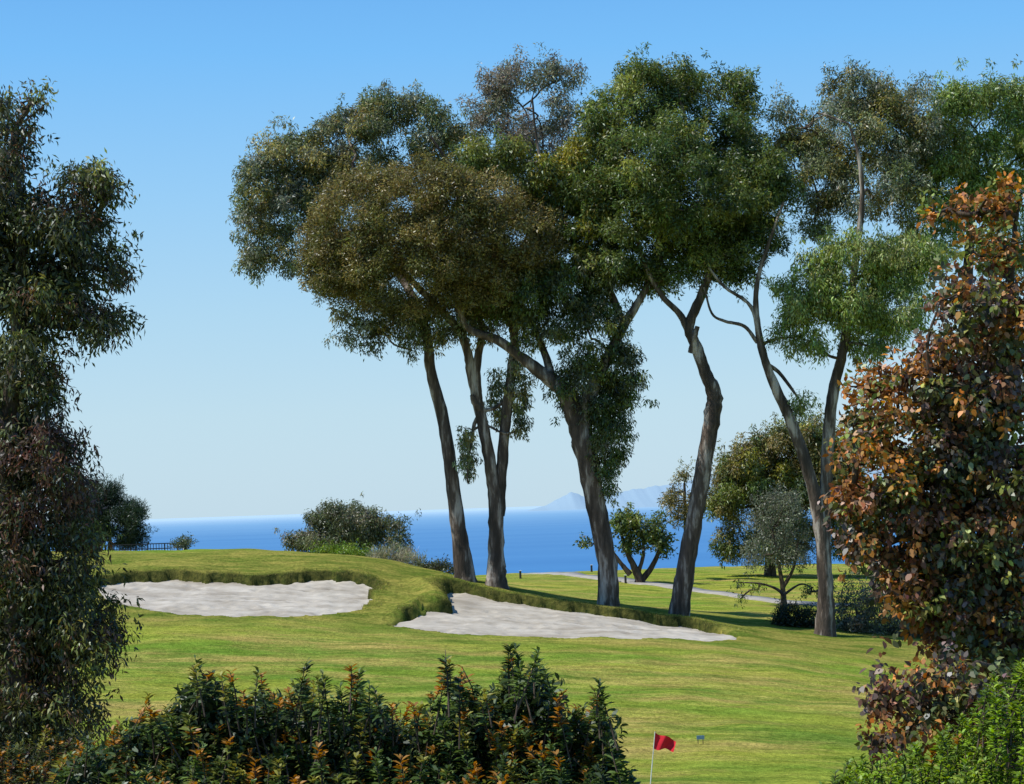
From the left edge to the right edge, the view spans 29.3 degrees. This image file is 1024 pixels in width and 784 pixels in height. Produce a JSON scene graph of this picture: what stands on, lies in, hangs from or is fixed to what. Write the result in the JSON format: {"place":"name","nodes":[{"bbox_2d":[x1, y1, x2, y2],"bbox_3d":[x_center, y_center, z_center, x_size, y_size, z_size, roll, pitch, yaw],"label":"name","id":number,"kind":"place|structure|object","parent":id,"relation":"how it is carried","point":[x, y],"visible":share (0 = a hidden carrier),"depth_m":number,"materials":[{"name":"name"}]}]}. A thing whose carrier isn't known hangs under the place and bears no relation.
{"place":"outdoors","nodes":[
{"label":"outdoors","id":0,"kind":"place"},
{"bbox_2d":[2,548,1020,783],"bbox_3d":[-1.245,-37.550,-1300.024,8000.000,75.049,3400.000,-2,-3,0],"label":"ground","id":1,"kind":"structure","parent":0,"point":[760,699],"depth_m":69.71,"materials":[{"name":"green plant"}]},
{"bbox_2d":[0,724,101,783],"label":"olive shrub","id":2,"kind":"object","parent":1,"relation":"on","point":[29,775],"visible":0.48,"depth_m":21.52,"materials":[{"name":"green plant"}]},
{"bbox_2d":[0,76,147,783],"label":"foreground eucalyptus tree","id":3,"kind":"object","parent":1,"relation":"on","point":[47,635],"visible":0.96,"depth_m":29.64,"materials":[{"name":"green plant"}]},
{"bbox_2d":[49,472,158,550],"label":"monterey pine tree","id":4,"kind":"object","parent":1,"relation":"on","point":[130,515],"visible":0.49,"depth_m":103.50,"materials":[{"name":"green plant"}]},
{"bbox_2d":[97,543,170,550],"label":"railing fence","id":5,"kind":"object","parent":1,"relation":"on","point":[139,549],"visible":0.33,"depth_m":100.70,"materials":[{"name":"metal"}]},
{"bbox_2d":[167,531,198,549],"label":"shrub","id":6,"kind":"object","parent":1,"relation":"on","point":[183,542],"visible":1,"depth_m":97.69,"materials":[{"name":"green plant"}]},
{"bbox_2d":[98,580,372,616],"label":"sand bunker","id":7,"kind":"object","parent":1,"relation":"on","point":[309,598],"visible":0.86,"depth_m":81.29},
{"bbox_2d":[43,642,640,783],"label":"toyon shrub","id":8,"kind":"object","parent":1,"relation":"on","point":[206,731],"visible":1,"depth_m":19.05,"materials":[{"name":"green plant"}]},
{"bbox_2d":[309,538,374,556],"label":"green shrub","id":9,"kind":"object","parent":1,"relation":"on","point":[330,549],"visible":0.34,"depth_m":94.46,"materials":[{"name":"green plant"}]},
{"bbox_2d":[274,491,421,562],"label":"bush","id":10,"kind":"object","parent":1,"relation":"on","point":[329,522],"visible":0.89,"depth_m":111.13,"materials":[{"name":"green plant"}]},
{"bbox_2d":[225,78,490,581],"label":"eucalyptus tree","id":11,"kind":"object","parent":1,"relation":"on","point":[370,117],"visible":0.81,"depth_m":90.81,"materials":[{"name":"green plant"}]},
{"bbox_2d":[364,531,428,566],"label":"dry shrub","id":12,"kind":"object","parent":1,"relation":"on","point":[404,554],"visible":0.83,"depth_m":93.67,"materials":[{"name":"beige plant"}]},
{"bbox_2d":[89,566,742,640],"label":"rough grass","id":13,"kind":"structure","parent":1,"relation":"on","point":[384,587],"depth_m":83.37,"materials":[{"name":"green plant"}]},
{"bbox_2d":[274,142,571,589],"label":"eucalyptus tree","id":14,"kind":"object","parent":1,"relation":"on","point":[363,260],"visible":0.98,"depth_m":83.21,"materials":[{"name":"green plant"}]},
{"bbox_2d":[411,554,453,574],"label":"shrub","id":15,"kind":"object","parent":1,"relation":"on","point":[437,565],"visible":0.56,"depth_m":97.75,"materials":[{"name":"green plant"}]},
{"bbox_2d":[449,42,667,606],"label":"eucalyptus tree","id":16,"kind":"object","parent":1,"relation":"on","point":[603,414],"visible":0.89,"depth_m":84.24,"materials":[{"name":"green plant"}]},
{"bbox_2d":[395,593,735,640],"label":"sand bunker","id":17,"kind":"object","parent":1,"relation":"on","point":[474,615],"visible":0.81,"depth_m":78.35},
{"bbox_2d":[572,502,678,581],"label":"coral tree","id":18,"kind":"object","parent":1,"relation":"on","point":[628,526],"visible":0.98,"depth_m":117.66,"materials":[{"name":"green plant"}]},
{"bbox_2d":[650,730,675,783],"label":"golf flag","id":19,"kind":"object","parent":1,"relation":"on","point":[663,742],"visible":1,"depth_m":43.00,"materials":[{"name":"red fabric"}]},
{"bbox_2d":[657,456,709,530],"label":"eucalyptus tree","id":20,"kind":"object","parent":1,"relation":"on","point":[671,500],"visible":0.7,"depth_m":121.75,"materials":[{"name":"green plant"}]},
{"bbox_2d":[560,42,809,615],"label":"eucalyptus tree","id":21,"kind":"object","parent":1,"relation":"on","point":[735,169],"visible":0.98,"depth_m":83.68,"materials":[{"name":"green plant"}]},
{"bbox_2d":[696,735,703,739],"bbox_3d":[5.301,9.798,55.079,0.220,0.285,0.055,-2,-3,0],"label":"yardage sign","id":22,"kind":"object","parent":1,"relation":"on","point":[700,737],"visible":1,"depth_m":55.06,"materials":[{"name":"metal"}]},
{"bbox_2d":[734,477,815,604],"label":"peppermint tree","id":23,"kind":"object","parent":1,"relation":"on","point":[787,504],"visible":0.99,"depth_m":103.62,"materials":[{"name":"green plant"}]},
{"bbox_2d":[726,578,836,608],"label":"young tree","id":24,"kind":"object","parent":1,"relation":"on","point":[810,591],"visible":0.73,"depth_m":91.95,"materials":[{"name":"green plant"}]},
{"bbox_2d":[766,596,816,627],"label":"round shrub","id":25,"kind":"object","parent":1,"relation":"on","point":[802,617],"visible":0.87,"depth_m":85.68,"materials":[{"name":"green plant"}]},
{"bbox_2d":[703,407,883,576],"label":"eucalyptus tree","id":26,"kind":"object","parent":1,"relation":"on","point":[745,469],"visible":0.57,"depth_m":124.95,"materials":[{"name":"green plant"}]},
{"bbox_2d":[703,55,961,636],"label":"eucalyptus tree","id":27,"kind":"object","parent":1,"relation":"on","point":[825,299],"visible":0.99,"depth_m":83.20,"materials":[{"name":"green plant"}]},
{"bbox_2d":[833,571,995,638],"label":"grey shrub","id":28,"kind":"object","parent":1,"relation":"on","point":[855,623],"visible":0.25,"depth_m":85.52,"materials":[{"name":"green plant"}]},
{"bbox_2d":[815,171,1023,783],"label":"foreground bronze leaf tree","id":29,"kind":"object","parent":1,"relation":"on","point":[968,505],"visible":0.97,"depth_m":24.54,"materials":[{"name":"brown plant"}]},
{"bbox_2d":[819,658,1023,783],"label":"bright green shrub","id":30,"kind":"object","parent":1,"relation":"on","point":[994,767],"visible":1,"depth_m":20.17,"materials":[{"name":"green plant"}]},
{"bbox_2d":[894,54,1023,564],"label":"eucalyptus tree","id":31,"kind":"object","parent":1,"relation":"on","point":[960,161],"visible":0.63,"depth_m":87.13,"materials":[{"name":"green plant"}]},
{"bbox_2d":[0,0,1023,518],"label":"sky","id":32,"kind":"structure","parent":0,"point":[232,400],"materials":[{"name":"blue"}]},
{"bbox_2d":[36,504,1022,574],"bbox_3d":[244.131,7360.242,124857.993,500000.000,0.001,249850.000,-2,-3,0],"label":"ocean","id":33,"kind":"structure","parent":0,"point":[539,541],"depth_m":4564.74,"materials":[{"name":"liquid"}]},
{"bbox_2d":[526,572,849,605],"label":"cart path","id":34,"kind":"structure","parent":0,"point":[694,589],"depth_m":113.75,"materials":[{"name":"concrete"}]},
{"bbox_2d":[528,465,1011,510],"bbox_3d":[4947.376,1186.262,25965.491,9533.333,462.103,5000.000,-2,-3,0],"label":"distant headland hills","id":35,"kind":"structure","parent":0,"point":[648,497],"depth_m":25100.05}
]}

